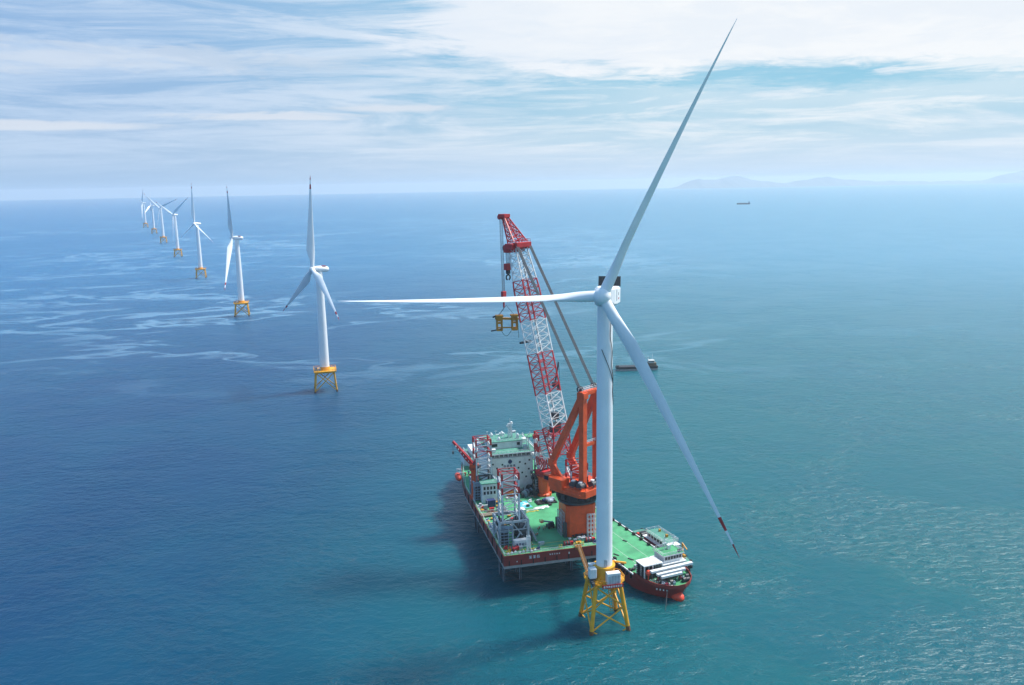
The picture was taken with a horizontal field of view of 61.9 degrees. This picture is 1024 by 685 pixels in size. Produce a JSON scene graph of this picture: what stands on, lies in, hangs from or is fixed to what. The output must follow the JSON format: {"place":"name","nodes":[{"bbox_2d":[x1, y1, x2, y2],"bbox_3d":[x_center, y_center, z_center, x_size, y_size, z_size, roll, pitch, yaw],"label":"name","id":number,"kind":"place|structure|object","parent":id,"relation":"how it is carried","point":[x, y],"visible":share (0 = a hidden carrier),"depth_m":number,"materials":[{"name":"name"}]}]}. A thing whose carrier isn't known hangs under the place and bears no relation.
{"place":"outdoors","nodes":[
{"label":"outdoors","id":0,"kind":"place"},
{"bbox_2d":[0,183,1023,684],"bbox_3d":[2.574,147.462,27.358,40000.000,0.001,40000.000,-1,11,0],"label":"sea","id":1,"kind":"structure","parent":0,"point":[200,483],"depth_m":522.06,"materials":[{"name":"liquid"}]},
{"bbox_2d":[139,191,148,227],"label":"wind turbine","id":2,"kind":"object","parent":1,"relation":"in","point":[143,206],"visible":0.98,"depth_m":3489.53,"materials":[{"name":"white metal"}]},
{"bbox_2d":[144,201,157,233],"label":"wind turbine","id":3,"kind":"object","parent":1,"relation":"in","point":[150,206],"visible":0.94,"depth_m":2996.24,"materials":[{"name":"white metal"}]},
{"bbox_2d":[142,192,175,242],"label":"wind turbine","id":4,"kind":"object","parent":1,"relation":"in","point":[161,219],"visible":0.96,"depth_m":2448.87,"materials":[{"name":"white metal"}]},
{"bbox_2d":[155,200,185,256],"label":"wind turbine","id":5,"kind":"object","parent":1,"relation":"in","point":[175,229],"visible":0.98,"depth_m":1938.23,"materials":[{"name":"white metal"}]},
{"bbox_2d":[182,184,212,278],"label":"wind turbine","id":6,"kind":"object","parent":1,"relation":"in","point":[199,255],"visible":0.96,"depth_m":1457.67,"materials":[{"name":"white metal"}]},
{"bbox_2d":[225,191,249,316],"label":"wind turbine","id":7,"kind":"object","parent":1,"relation":"in","point":[240,291],"visible":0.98,"depth_m":1011.99,"materials":[{"name":"white metal"}]},
{"bbox_2d":[283,178,338,392],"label":"wind turbine","id":8,"kind":"object","parent":1,"relation":"in","point":[321,287],"visible":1,"depth_m":629.86,"materials":[{"name":"white metal"}]},
{"bbox_2d":[460,421,595,581],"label":"jackup barge","id":9,"kind":"object","parent":1,"relation":"on","point":[507,462],"visible":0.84,"depth_m":350.83,"materials":[{"name":"metal"}]},
{"bbox_2d":[455,469,463,481],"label":"lifeboat","id":10,"kind":"object","parent":9,"relation":"hanging from","point":[458,476],"visible":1,"depth_m":393.67,"materials":[{"name":"red plastic"}]},
{"bbox_2d":[452,441,480,499],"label":"pedestal crane","id":11,"kind":"object","parent":9,"relation":"on","point":[468,459],"visible":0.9,"depth_m":370.93,"materials":[{"name":"metal"}]},
{"bbox_2d":[486,498,495,506],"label":"container","id":12,"kind":"object","parent":9,"relation":"on","point":[490,502],"visible":0.96,"depth_m":362.81,"materials":[{"name":"blue metal"}]},
{"bbox_2d":[479,509,510,517],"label":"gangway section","id":13,"kind":"object","parent":9,"relation":"on","point":[487,514],"visible":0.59,"depth_m":353.58,"materials":[{"name":"beige metal"}]},
{"bbox_2d":[506,490,517,496],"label":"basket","id":14,"kind":"object","parent":9,"relation":"on","point":[512,491],"visible":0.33,"depth_m":375.53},
{"bbox_2d":[512,537,528,546],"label":"container","id":15,"kind":"object","parent":9,"relation":"on","point":[519,541],"visible":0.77,"depth_m":322.33,"materials":[{"name":"white metal"}]},
{"bbox_2d":[521,489,529,497],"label":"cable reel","id":16,"kind":"object","parent":9,"relation":"on","point":[525,491],"visible":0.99,"depth_m":373.85,"materials":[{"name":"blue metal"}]},
{"bbox_2d":[532,489,538,495],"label":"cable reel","id":17,"kind":"object","parent":9,"relation":"on","point":[535,492],"visible":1,"depth_m":374.59,"materials":[{"name":"black"}]},
{"bbox_2d":[533,505,548,509],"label":"tarpaulin pile","id":18,"kind":"object","parent":9,"relation":"on","point":[542,507],"visible":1,"depth_m":360.38,"materials":[{"name":"white fabric"}]},
{"bbox_2d":[532,434,551,496],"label":"pedestal crane","id":19,"kind":"object","parent":9,"relation":"on","point":[544,489],"visible":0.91,"depth_m":374.39,"materials":[{"name":"metal"}]},
{"bbox_2d":[534,496,557,504],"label":"blade rack","id":20,"kind":"object","parent":9,"relation":"on","point":[549,499],"visible":1,"depth_m":366.71,"materials":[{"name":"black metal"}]},
{"bbox_2d":[539,519,554,528],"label":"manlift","id":21,"kind":"object","parent":9,"relation":"on","point":[549,524],"visible":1,"depth_m":339.39,"materials":[{"name":"metal"}]},
{"bbox_2d":[497,214,596,537],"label":"crane","id":22,"kind":"object","parent":9,"relation":"on","point":[576,498],"visible":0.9,"depth_m":332.20,"materials":[{"name":"metal"}]},
{"bbox_2d":[491,305,518,335],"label":"blade lifting frame","id":23,"kind":"object","parent":22,"relation":"hanging from","point":[513,318],"visible":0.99,"depth_m":348.16,"materials":[{"name":"metal"}]},
{"bbox_2d":[575,544,587,574],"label":"gangway","id":24,"kind":"object","parent":9,"relation":"on","point":[580,550],"visible":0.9,"depth_m":310.09,"materials":[{"name":"yellow metal"}]},
{"bbox_2d":[346,19,738,635],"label":"wind turbine","id":25,"kind":"object","parent":1,"relation":"in","point":[604,297],"visible":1,"depth_m":276.75,"materials":[{"name":"white metal"}]},
{"bbox_2d":[615,353,657,370],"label":"hopper barge","id":26,"kind":"object","parent":1,"relation":"on","point":[652,364],"visible":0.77,"depth_m":691.71,"materials":[{"name":"grey metal"}]},
{"bbox_2d":[595,506,692,609],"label":"deck cargo ship","id":27,"kind":"object","parent":1,"relation":"on","point":[650,568],"visible":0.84,"depth_m":320.44,"materials":[{"name":"metal"}]},
{"bbox_2d":[632,526,692,568],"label":"workboat","id":28,"kind":"object","parent":1,"relation":"on","point":[655,537],"visible":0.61,"depth_m":347.94,"materials":[{"name":"metal"}]},
{"bbox_2d":[0,0,1023,200],"label":"sky","id":29,"kind":"structure","parent":0,"point":[100,99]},
{"bbox_2d":[668,170,1023,188],"bbox_3d":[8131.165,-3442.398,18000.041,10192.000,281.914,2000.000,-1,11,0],"label":"island hills","id":30,"kind":"structure","parent":0,"point":[744,182],"depth_m":17636.06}
]}

